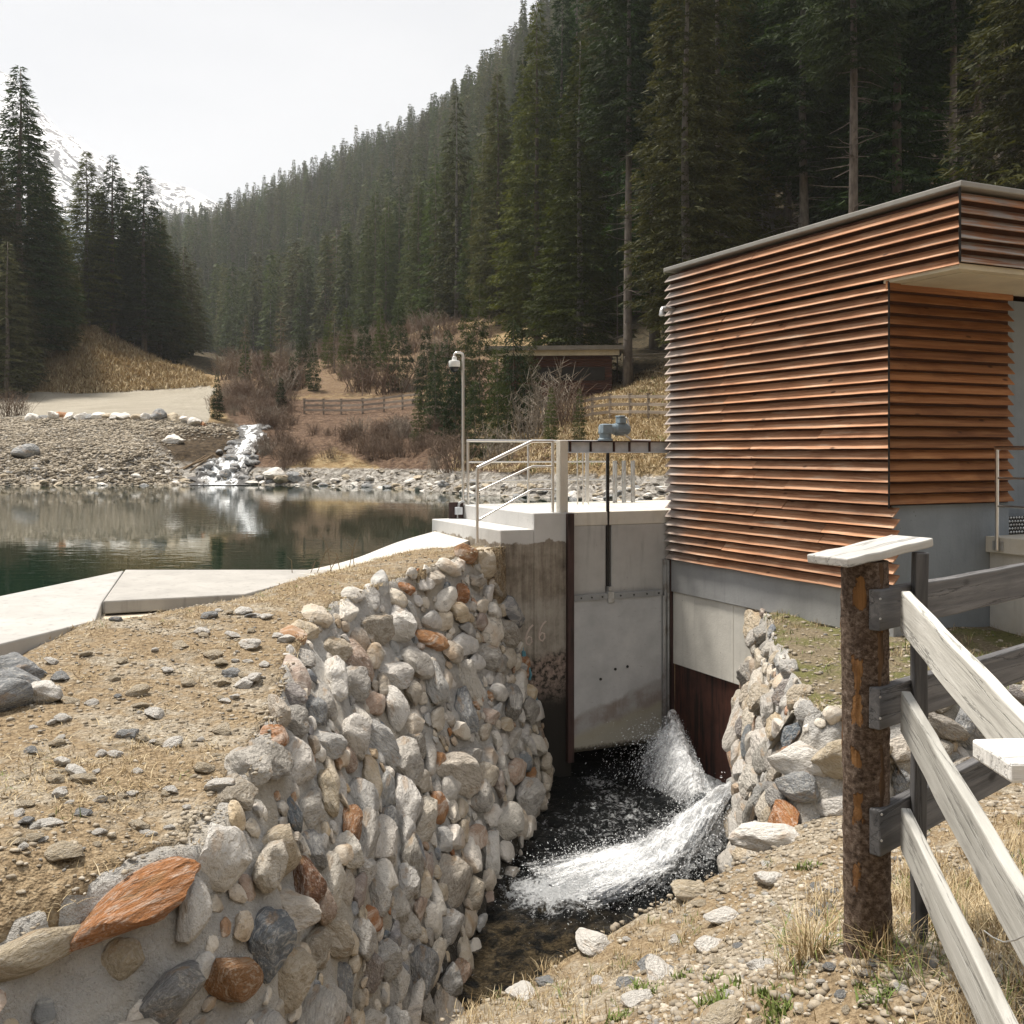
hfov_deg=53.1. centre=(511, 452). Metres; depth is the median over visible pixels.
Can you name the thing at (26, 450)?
boulder
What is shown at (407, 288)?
spruce tree
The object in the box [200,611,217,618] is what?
loose stone
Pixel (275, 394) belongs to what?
bare shrub
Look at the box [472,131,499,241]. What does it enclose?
spruce tree
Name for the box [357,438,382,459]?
bare shrub
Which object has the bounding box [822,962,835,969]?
loose stone
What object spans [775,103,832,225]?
spruce tree
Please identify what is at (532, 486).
shore stone
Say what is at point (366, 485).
shore stone
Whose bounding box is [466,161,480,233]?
spruce tree
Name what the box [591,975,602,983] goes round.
loose stone
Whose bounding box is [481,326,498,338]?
bare shrub
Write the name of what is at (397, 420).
bare shrub
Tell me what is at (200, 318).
spruce tree
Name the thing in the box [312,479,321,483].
shore stone
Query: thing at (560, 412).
bare shrub
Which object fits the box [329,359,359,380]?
bare shrub
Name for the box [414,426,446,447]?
bare shrub
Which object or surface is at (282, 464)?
bare shrub
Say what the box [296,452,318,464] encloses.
bare shrub
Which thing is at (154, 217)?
spruce tree
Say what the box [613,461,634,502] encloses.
trash rack
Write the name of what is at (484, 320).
bare shrub
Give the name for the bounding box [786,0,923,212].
spruce tree
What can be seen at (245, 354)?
larch tree
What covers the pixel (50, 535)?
pond water
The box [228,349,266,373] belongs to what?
bare shrub
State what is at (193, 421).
boulder
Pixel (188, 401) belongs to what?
hillside terrain
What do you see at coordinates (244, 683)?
loose stone
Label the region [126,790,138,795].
loose stone
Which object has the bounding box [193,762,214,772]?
loose stone
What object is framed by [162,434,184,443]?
boulder
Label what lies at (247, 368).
young spruce
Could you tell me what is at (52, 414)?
boulder
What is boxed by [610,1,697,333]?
spruce tree
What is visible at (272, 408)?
bare shrub
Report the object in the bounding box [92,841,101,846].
loose stone
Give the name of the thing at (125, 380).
dry grass
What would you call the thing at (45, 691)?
boulder
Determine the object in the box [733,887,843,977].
grass tuft
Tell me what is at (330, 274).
larch tree
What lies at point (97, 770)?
loose stone
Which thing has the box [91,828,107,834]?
loose stone
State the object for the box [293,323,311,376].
young spruce
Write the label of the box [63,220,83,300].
spruce tree
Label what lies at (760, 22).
spruce tree
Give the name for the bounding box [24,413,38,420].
boulder
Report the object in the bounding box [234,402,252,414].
bare shrub
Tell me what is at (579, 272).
spruce tree
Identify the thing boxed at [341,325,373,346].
bare shrub
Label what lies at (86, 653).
loose stone
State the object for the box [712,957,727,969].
loose stone
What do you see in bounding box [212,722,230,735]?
loose stone
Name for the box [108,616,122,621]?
loose stone
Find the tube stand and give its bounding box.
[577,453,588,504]
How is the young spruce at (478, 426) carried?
on the hillside terrain at (188, 401)
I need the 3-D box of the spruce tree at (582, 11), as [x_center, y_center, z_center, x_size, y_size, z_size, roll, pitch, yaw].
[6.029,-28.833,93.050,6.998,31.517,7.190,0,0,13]
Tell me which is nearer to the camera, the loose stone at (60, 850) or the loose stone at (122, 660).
the loose stone at (60, 850)
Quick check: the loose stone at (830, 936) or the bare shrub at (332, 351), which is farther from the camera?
the bare shrub at (332, 351)
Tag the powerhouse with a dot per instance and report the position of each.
(847, 379)
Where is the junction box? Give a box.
[449,500,464,518]
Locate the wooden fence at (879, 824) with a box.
[807,535,1023,1023]
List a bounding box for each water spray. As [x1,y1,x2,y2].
[495,772,731,928]
[582,714,713,802]
[643,709,707,800]
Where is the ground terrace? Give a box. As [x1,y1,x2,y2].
[770,612,1023,711]
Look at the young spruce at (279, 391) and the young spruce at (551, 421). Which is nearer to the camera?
the young spruce at (551, 421)
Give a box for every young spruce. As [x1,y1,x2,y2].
[209,375,225,419]
[237,342,252,380]
[260,340,272,385]
[273,378,287,407]
[287,356,297,389]
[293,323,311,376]
[305,343,321,390]
[319,314,335,368]
[337,308,354,377]
[351,313,376,381]
[369,308,387,371]
[380,297,416,390]
[408,390,425,444]
[411,324,438,408]
[419,343,452,434]
[426,330,465,411]
[435,368,473,445]
[452,305,482,403]
[456,282,500,421]
[461,380,489,460]
[481,335,516,448]
[486,318,535,433]
[517,327,544,416]
[542,387,560,444]
[570,388,587,439]
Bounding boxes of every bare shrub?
[0,382,30,416]
[3,393,37,415]
[203,395,229,408]
[209,346,256,379]
[211,399,239,411]
[212,369,270,390]
[214,393,247,410]
[216,349,263,376]
[216,383,249,395]
[217,343,239,359]
[217,382,231,395]
[223,376,255,398]
[227,404,241,415]
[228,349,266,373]
[228,378,264,395]
[229,364,284,391]
[233,385,252,399]
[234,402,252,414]
[238,354,271,376]
[241,348,283,374]
[241,433,281,452]
[245,406,265,422]
[246,407,288,424]
[249,352,314,390]
[250,387,274,399]
[252,401,287,420]
[254,409,286,429]
[254,426,283,443]
[255,437,277,456]
[256,402,288,425]
[258,443,277,455]
[262,349,293,361]
[262,366,303,394]
[262,447,292,459]
[265,357,331,388]
[265,386,293,401]
[265,409,298,429]
[265,422,303,440]
[267,437,308,464]
[268,392,296,407]
[271,376,304,393]
[272,432,303,445]
[274,339,297,358]
[277,457,292,469]
[283,412,306,423]
[285,388,304,399]
[285,414,300,425]
[286,349,321,366]
[287,401,297,410]
[287,434,314,457]
[291,445,312,457]
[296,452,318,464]
[301,422,322,436]
[305,336,336,358]
[311,441,345,458]
[315,330,357,358]
[318,342,343,361]
[318,424,334,435]
[322,362,341,373]
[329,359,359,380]
[332,422,363,444]
[333,350,387,392]
[335,326,368,352]
[335,427,358,441]
[339,413,378,436]
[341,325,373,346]
[344,354,427,395]
[346,431,380,453]
[349,341,385,357]
[351,418,387,442]
[355,323,399,349]
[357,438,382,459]
[358,346,392,366]
[358,361,382,383]
[361,319,406,346]
[363,439,402,460]
[365,433,383,448]
[367,425,389,443]
[370,340,395,355]
[371,418,391,431]
[371,421,407,445]
[379,432,406,452]
[379,433,424,458]
[381,412,412,435]
[384,323,432,352]
[384,409,418,435]
[385,319,418,333]
[386,414,413,438]
[392,417,420,438]
[394,375,421,391]
[396,317,417,333]
[400,433,424,448]
[401,343,451,378]
[403,310,441,336]
[406,305,448,334]
[408,439,425,452]
[412,438,431,451]
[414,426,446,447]
[415,331,446,347]
[415,426,436,443]
[416,417,451,436]
[417,330,463,361]
[418,335,466,362]
[418,432,460,460]
[419,420,489,472]
[423,455,442,470]
[424,311,466,338]
[425,414,456,432]
[427,415,458,436]
[427,428,470,453]
[434,337,464,355]
[435,415,472,438]
[440,316,459,331]
[453,312,505,340]
[465,355,487,372]
[466,417,525,467]
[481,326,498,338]
[501,383,561,439]
[502,355,587,427]
[533,369,607,427]
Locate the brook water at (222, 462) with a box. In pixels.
[187,423,264,484]
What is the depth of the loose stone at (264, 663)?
7.71 m
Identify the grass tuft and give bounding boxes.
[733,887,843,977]
[747,889,838,955]
[801,885,939,966]
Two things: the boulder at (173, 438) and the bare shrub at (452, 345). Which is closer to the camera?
the boulder at (173, 438)
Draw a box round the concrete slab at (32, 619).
[0,571,123,655]
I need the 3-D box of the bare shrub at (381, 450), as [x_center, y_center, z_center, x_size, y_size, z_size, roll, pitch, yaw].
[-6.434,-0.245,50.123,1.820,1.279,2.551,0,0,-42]
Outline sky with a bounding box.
[0,0,539,206]
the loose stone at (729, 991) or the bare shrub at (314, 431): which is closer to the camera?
the loose stone at (729, 991)
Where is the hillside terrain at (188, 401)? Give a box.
[0,57,1023,500]
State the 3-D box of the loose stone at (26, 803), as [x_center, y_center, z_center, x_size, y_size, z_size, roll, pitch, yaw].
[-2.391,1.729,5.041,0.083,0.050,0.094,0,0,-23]
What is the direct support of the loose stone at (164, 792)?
on the gravel ground at (38, 884)
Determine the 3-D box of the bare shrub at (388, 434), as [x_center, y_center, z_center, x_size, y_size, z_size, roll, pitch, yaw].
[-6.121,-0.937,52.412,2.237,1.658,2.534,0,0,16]
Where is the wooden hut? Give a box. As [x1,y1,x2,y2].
[484,345,622,399]
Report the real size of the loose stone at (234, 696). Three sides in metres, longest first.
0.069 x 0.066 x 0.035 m
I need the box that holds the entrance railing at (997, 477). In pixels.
[994,446,1023,549]
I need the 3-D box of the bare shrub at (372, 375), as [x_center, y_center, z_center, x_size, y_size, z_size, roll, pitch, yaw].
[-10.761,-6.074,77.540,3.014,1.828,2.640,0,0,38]
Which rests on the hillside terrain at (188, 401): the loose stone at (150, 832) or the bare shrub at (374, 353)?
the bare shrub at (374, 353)
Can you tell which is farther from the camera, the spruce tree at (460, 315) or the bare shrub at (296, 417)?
the spruce tree at (460, 315)
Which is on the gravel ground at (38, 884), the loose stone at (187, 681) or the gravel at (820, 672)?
the loose stone at (187, 681)
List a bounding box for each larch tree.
[237,315,254,379]
[273,302,289,367]
[318,230,345,333]
[324,306,341,372]
[421,324,443,407]
[491,37,502,87]
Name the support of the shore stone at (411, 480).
on the hillside terrain at (188, 401)
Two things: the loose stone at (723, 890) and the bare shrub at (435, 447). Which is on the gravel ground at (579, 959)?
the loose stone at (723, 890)
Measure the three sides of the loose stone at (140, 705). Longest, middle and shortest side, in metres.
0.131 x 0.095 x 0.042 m
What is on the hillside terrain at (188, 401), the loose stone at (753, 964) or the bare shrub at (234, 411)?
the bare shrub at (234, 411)
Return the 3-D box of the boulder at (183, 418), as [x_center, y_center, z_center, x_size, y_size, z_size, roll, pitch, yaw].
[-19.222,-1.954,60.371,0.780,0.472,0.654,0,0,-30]
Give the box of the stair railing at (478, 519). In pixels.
[476,440,553,542]
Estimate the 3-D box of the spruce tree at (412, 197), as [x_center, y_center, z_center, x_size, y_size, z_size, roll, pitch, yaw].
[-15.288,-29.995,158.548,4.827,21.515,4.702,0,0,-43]
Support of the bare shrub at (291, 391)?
on the hillside terrain at (188, 401)
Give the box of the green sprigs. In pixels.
[603,829,930,1023]
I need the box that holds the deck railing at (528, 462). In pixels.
[466,439,609,504]
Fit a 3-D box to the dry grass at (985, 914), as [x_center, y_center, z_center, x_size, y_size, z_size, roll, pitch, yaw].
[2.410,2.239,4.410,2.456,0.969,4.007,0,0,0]
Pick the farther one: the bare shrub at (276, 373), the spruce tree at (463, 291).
the spruce tree at (463, 291)
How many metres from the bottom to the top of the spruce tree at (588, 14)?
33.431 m
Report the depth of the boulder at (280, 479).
49.66 m
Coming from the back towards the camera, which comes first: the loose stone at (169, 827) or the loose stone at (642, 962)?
the loose stone at (642, 962)
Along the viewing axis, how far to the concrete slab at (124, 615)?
10.14 m
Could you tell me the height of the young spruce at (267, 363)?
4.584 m
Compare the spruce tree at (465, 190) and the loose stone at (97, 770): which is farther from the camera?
the spruce tree at (465, 190)
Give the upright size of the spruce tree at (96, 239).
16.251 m
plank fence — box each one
[302,393,420,414]
[572,393,667,422]
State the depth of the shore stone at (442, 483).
41.09 m
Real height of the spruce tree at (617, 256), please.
14.145 m
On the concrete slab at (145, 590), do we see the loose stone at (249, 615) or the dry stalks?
the dry stalks
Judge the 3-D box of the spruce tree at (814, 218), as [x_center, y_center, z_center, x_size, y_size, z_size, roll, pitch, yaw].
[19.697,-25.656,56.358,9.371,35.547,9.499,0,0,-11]
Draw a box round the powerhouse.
[659,180,1023,782]
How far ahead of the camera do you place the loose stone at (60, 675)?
7.09 m
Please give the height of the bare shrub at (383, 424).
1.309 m
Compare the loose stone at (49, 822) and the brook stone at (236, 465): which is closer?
the loose stone at (49, 822)
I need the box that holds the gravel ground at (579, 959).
[450,783,1023,1023]
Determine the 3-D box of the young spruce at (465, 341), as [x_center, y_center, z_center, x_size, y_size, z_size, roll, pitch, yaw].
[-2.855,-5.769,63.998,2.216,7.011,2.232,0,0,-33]
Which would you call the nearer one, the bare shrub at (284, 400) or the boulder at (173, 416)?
the boulder at (173, 416)
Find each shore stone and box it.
[30,482,42,485]
[39,480,48,484]
[96,468,105,472]
[97,482,107,485]
[131,473,140,477]
[245,481,257,484]
[255,475,263,479]
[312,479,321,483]
[341,474,349,478]
[361,483,373,486]
[365,475,373,480]
[404,478,415,482]
[413,475,422,479]
[415,486,423,489]
[437,480,449,486]
[469,485,481,490]
[523,483,535,490]
[568,490,576,497]
[591,497,605,500]
[643,492,651,497]
[655,486,667,491]
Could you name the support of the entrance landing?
on the ground terrace
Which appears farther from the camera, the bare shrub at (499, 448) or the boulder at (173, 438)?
the boulder at (173, 438)
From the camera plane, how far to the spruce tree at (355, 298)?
165.99 m
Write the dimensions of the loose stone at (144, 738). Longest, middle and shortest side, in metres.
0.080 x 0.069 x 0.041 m
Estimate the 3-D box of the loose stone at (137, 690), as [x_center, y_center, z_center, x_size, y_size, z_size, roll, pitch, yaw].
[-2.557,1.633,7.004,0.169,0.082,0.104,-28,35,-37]
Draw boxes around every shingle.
[0,416,241,485]
[248,469,668,500]
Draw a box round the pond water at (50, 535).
[0,485,598,595]
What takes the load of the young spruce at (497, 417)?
on the hillside terrain at (188, 401)
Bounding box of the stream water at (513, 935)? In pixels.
[456,745,731,1010]
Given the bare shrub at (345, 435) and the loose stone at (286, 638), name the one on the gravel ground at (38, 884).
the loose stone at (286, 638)
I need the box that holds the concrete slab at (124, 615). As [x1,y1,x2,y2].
[100,610,168,619]
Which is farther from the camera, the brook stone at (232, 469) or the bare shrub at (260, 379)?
the bare shrub at (260, 379)
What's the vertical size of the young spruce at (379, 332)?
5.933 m
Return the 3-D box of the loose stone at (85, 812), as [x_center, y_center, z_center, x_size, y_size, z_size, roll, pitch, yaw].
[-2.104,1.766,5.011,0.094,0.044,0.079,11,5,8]
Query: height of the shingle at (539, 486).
0.927 m
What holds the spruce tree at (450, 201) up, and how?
on the hillside terrain at (188, 401)
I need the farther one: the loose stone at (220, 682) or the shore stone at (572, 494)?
the shore stone at (572, 494)
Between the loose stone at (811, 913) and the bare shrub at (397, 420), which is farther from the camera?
the bare shrub at (397, 420)
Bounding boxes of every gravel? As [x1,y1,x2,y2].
[762,615,1017,709]
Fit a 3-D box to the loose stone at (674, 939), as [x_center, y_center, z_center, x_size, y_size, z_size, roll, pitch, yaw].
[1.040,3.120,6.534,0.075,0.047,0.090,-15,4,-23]
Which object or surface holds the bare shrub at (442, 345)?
on the hillside terrain at (188, 401)
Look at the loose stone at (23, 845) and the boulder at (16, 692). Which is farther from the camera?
the boulder at (16, 692)
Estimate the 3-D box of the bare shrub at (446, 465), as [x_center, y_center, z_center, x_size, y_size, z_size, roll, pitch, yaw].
[-2.628,-0.274,43.825,2.892,2.270,2.552,0,0,41]
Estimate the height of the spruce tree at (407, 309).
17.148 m
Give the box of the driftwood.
[179,454,212,470]
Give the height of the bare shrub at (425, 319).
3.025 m
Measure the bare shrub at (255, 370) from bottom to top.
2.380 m
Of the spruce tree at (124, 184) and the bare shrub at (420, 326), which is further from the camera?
the spruce tree at (124, 184)
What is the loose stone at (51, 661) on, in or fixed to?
on the gravel ground at (38, 884)
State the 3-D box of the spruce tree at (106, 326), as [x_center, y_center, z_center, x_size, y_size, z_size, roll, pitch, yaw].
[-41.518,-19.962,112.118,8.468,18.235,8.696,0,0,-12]
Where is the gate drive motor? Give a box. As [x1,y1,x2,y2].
[598,416,650,440]
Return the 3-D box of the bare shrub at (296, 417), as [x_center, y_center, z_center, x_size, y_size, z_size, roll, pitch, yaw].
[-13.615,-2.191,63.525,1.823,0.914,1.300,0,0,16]
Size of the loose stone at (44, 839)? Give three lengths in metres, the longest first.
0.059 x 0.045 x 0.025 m
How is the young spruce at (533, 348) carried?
on the hillside terrain at (188, 401)
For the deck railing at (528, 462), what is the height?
1.051 m
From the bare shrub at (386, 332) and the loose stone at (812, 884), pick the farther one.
the bare shrub at (386, 332)
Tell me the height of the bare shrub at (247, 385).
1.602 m
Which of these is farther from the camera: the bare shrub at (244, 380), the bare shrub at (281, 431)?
the bare shrub at (244, 380)
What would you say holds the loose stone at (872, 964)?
on the gravel ground at (579, 959)
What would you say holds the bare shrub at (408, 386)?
on the hillside terrain at (188, 401)
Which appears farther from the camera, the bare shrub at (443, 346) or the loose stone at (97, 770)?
the bare shrub at (443, 346)
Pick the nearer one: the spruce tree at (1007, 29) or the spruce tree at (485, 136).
the spruce tree at (1007, 29)
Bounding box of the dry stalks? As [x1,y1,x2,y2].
[289,534,358,572]
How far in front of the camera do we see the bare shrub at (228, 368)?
92.27 m
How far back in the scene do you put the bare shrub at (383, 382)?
72.76 m
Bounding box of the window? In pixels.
[533,367,604,380]
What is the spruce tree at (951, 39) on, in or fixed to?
on the hillside terrain at (188, 401)
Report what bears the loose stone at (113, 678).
on the gravel ground at (38, 884)
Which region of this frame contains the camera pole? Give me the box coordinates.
[449,351,463,504]
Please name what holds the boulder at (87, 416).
on the hillside terrain at (188, 401)
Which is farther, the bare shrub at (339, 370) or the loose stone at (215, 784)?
the bare shrub at (339, 370)
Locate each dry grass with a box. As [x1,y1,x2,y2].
[0,323,213,393]
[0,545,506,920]
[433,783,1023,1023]
[448,361,669,474]
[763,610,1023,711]
[779,816,1023,1023]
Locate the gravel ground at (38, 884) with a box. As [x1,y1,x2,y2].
[0,547,506,942]
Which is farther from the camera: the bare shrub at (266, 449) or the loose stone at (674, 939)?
the bare shrub at (266, 449)
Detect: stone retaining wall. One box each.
[0,543,554,1023]
[717,608,1023,873]
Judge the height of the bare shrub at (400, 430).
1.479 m
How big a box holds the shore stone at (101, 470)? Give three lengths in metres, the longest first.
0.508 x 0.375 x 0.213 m
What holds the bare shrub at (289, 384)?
on the hillside terrain at (188, 401)
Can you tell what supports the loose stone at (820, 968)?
on the gravel ground at (579, 959)
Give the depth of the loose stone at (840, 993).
3.97 m
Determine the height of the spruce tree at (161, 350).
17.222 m
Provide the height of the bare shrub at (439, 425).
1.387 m
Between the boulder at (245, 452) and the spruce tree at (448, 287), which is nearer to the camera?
the boulder at (245, 452)
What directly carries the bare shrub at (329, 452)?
on the hillside terrain at (188, 401)
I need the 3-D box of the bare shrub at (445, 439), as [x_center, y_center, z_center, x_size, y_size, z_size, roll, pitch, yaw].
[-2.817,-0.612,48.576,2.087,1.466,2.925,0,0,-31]
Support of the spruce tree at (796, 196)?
on the hillside terrain at (188, 401)
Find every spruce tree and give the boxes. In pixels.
[0,65,91,362]
[0,109,84,307]
[0,156,51,376]
[0,241,44,397]
[3,167,88,355]
[4,286,51,388]
[37,212,84,340]
[51,152,130,327]
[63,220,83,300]
[76,155,150,336]
[77,190,116,326]
[97,187,167,348]
[103,166,186,352]
[106,177,141,318]
[128,215,196,362]
[140,206,182,351]
[155,248,198,363]
[171,247,207,350]
[180,261,214,354]
[346,248,363,337]
[352,215,376,337]
[352,238,373,334]
[354,191,394,334]
[369,210,398,332]
[376,196,404,327]
[386,184,409,316]
[391,220,414,331]
[400,190,417,307]
[401,185,425,290]
[401,187,425,317]
[403,177,431,330]
[403,208,432,331]
[410,163,454,323]
[417,191,437,305]
[419,188,436,266]
[420,137,464,319]
[424,96,483,319]
[431,151,455,317]
[442,162,472,319]
[453,165,486,319]
[454,163,474,294]
[462,135,494,295]
[463,73,533,325]
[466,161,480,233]
[468,166,500,311]
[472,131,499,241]
[477,132,491,190]
[478,104,509,273]
[486,1,589,345]
[493,52,541,277]
[506,98,548,298]
[517,0,599,305]
[519,85,544,204]
[521,40,638,375]
[541,0,648,328]
[542,0,599,208]
[548,26,575,163]
[570,0,633,304]
[574,0,681,387]
[577,3,596,208]
[583,0,634,237]
[587,0,708,349]
[609,152,623,381]
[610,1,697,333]
[611,0,759,372]
[643,0,794,358]
[679,0,775,246]
[704,0,783,251]
[719,0,813,235]
[734,0,867,234]
[755,7,797,235]
[758,2,818,231]
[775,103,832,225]
[777,49,889,228]
[780,0,958,225]
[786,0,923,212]
[814,0,984,221]
[874,0,989,178]
[892,0,1010,182]
[905,44,970,185]
[927,0,1023,189]
[935,40,1022,174]
[937,3,996,181]
[943,57,994,179]
[946,103,973,180]
[947,1,1023,175]
[957,58,1010,179]
[1006,39,1023,112]
[1008,42,1023,156]
[1010,47,1023,170]
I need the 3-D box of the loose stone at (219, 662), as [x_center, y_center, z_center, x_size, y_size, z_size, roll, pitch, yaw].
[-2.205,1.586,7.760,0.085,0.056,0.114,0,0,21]
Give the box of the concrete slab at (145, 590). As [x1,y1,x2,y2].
[103,570,329,613]
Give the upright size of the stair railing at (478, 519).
1.407 m
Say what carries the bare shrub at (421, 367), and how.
on the hillside terrain at (188, 401)
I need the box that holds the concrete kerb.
[300,531,468,575]
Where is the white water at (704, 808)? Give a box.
[535,782,731,902]
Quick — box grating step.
[1009,516,1023,534]
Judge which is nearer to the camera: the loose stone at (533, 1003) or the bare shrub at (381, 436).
the loose stone at (533, 1003)
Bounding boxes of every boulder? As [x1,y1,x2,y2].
[0,652,46,677]
[0,667,40,682]
[0,677,32,711]
[11,443,39,457]
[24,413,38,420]
[31,680,63,702]
[47,411,58,417]
[56,412,65,417]
[64,412,73,419]
[74,412,86,420]
[85,413,91,418]
[91,412,105,418]
[102,413,110,417]
[109,412,120,418]
[116,412,130,419]
[130,414,140,419]
[140,413,150,419]
[150,408,166,419]
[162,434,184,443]
[166,412,179,421]
[179,416,189,421]
[187,417,201,424]
[219,469,231,477]
[224,455,237,459]
[241,451,251,454]
[244,459,254,465]
[262,467,284,478]
[273,475,288,482]
[285,471,303,482]
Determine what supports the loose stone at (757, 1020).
on the gravel ground at (579, 959)
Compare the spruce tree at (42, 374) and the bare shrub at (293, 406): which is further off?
the spruce tree at (42, 374)
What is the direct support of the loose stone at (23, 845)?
on the gravel ground at (38, 884)
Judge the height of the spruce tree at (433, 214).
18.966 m
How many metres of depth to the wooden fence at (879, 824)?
4.11 m
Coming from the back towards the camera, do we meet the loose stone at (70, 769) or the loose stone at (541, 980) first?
the loose stone at (541, 980)
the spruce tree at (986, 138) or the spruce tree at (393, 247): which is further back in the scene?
the spruce tree at (393, 247)
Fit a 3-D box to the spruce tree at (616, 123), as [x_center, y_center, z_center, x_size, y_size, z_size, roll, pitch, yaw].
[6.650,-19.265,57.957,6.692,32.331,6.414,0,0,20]
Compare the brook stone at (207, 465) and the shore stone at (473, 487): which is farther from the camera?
the brook stone at (207, 465)
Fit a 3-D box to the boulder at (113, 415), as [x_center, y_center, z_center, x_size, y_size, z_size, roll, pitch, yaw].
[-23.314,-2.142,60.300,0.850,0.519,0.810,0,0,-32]
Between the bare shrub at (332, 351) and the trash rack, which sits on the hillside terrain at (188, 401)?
the bare shrub at (332, 351)
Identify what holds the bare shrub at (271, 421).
on the hillside terrain at (188, 401)
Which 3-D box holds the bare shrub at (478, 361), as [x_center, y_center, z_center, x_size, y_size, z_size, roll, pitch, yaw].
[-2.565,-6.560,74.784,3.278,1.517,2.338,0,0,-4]
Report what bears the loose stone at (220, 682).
on the gravel ground at (38, 884)
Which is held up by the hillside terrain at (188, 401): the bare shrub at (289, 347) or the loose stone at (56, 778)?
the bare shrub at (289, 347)
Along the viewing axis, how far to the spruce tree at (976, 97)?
51.86 m
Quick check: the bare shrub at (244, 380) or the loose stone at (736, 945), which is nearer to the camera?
the loose stone at (736, 945)
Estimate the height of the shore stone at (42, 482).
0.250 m
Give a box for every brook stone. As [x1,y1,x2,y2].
[203,462,212,468]
[206,471,216,476]
[229,463,240,469]
[229,466,237,471]
[238,475,250,479]
[249,453,258,459]
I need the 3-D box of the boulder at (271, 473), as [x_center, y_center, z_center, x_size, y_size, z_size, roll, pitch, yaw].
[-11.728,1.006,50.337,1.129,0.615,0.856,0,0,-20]
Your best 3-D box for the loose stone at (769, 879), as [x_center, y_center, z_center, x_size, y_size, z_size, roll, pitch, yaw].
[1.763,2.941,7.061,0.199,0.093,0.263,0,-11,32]
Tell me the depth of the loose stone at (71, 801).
5.12 m
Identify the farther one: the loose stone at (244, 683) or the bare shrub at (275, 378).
the bare shrub at (275, 378)
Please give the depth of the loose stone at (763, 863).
7.49 m
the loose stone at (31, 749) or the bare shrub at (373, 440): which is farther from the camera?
the bare shrub at (373, 440)
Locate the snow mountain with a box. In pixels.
[0,71,233,260]
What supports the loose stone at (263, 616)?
on the gravel ground at (38, 884)
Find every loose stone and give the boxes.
[12,837,25,844]
[13,808,24,816]
[15,774,29,781]
[17,800,34,808]
[17,816,34,824]
[17,842,28,849]
[23,745,37,753]
[26,833,44,841]
[29,725,37,728]
[29,821,40,829]
[37,817,63,827]
[38,836,48,841]
[44,657,58,664]
[44,840,83,861]
[45,774,64,783]
[47,719,56,724]
[48,738,65,746]
[50,670,69,680]
[50,769,66,773]
[51,787,67,798]
[53,713,72,721]
[53,756,70,765]
[54,734,65,739]
[59,696,79,703]
[64,800,74,804]
[65,764,86,774]
[68,773,96,782]
[73,807,92,816]
[78,650,92,656]
[84,698,98,705]
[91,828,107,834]
[92,768,100,773]
[92,795,108,802]
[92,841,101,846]
[95,749,106,757]
[106,834,115,838]
[107,750,123,757]
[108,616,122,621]
[108,676,120,681]
[114,728,138,738]
[115,793,128,798]
[116,657,127,663]
[124,684,150,696]
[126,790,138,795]
[128,819,150,829]
[130,702,149,707]
[131,767,143,773]
[135,735,148,741]
[144,707,164,718]
[144,829,157,836]
[151,647,158,651]
[153,737,169,745]
[160,789,170,796]
[161,666,173,672]
[162,736,182,747]
[162,785,178,793]
[163,824,174,829]
[172,640,188,648]
[181,677,195,686]
[182,804,190,809]
[193,627,209,633]
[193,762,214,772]
[197,736,204,741]
[198,632,208,637]
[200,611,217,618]
[203,649,223,659]
[204,777,234,790]
[211,679,231,686]
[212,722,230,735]
[214,658,228,665]
[218,698,230,702]
[221,667,239,677]
[224,631,240,637]
[225,609,233,613]
[230,694,239,699]
[234,676,253,688]
[235,606,252,614]
[238,639,260,649]
[238,671,260,682]
[242,659,253,662]
[244,613,256,617]
[247,628,254,632]
[247,672,261,681]
[259,613,273,619]
[259,660,268,667]
[272,632,282,637]
[277,634,295,642]
[479,1005,489,1009]
[505,980,534,1001]
[529,1000,540,1007]
[535,975,552,986]
[544,1019,554,1023]
[575,927,609,956]
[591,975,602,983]
[616,976,634,988]
[620,989,653,1007]
[622,936,630,940]
[637,954,648,970]
[645,954,673,980]
[668,936,679,944]
[670,879,705,901]
[690,899,706,906]
[693,935,721,953]
[701,999,742,1023]
[703,906,738,923]
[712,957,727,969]
[716,887,728,893]
[724,989,733,996]
[728,822,798,852]
[732,942,742,948]
[746,958,773,970]
[751,1015,762,1023]
[753,871,781,886]
[761,860,769,865]
[795,1007,803,1012]
[808,908,822,918]
[810,882,818,889]
[814,933,842,942]
[816,979,825,983]
[817,965,824,971]
[822,901,832,908]
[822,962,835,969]
[830,888,838,893]
[834,989,845,998]
[841,1004,849,1014]
[868,959,881,967]
[893,981,908,991]
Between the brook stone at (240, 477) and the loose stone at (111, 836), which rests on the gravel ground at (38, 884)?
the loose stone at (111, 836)
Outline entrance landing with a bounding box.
[986,534,1023,635]
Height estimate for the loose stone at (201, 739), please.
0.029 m
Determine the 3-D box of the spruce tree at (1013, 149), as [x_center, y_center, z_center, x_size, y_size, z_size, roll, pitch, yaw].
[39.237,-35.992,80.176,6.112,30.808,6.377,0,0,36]
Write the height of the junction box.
0.295 m
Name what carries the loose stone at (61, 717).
on the gravel ground at (38, 884)
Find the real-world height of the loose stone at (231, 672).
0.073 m
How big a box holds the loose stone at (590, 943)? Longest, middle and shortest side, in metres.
0.316 x 0.244 x 0.125 m
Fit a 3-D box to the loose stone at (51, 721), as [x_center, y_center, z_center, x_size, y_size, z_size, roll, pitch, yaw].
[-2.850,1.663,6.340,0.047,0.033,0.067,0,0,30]
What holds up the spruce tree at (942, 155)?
on the hillside terrain at (188, 401)

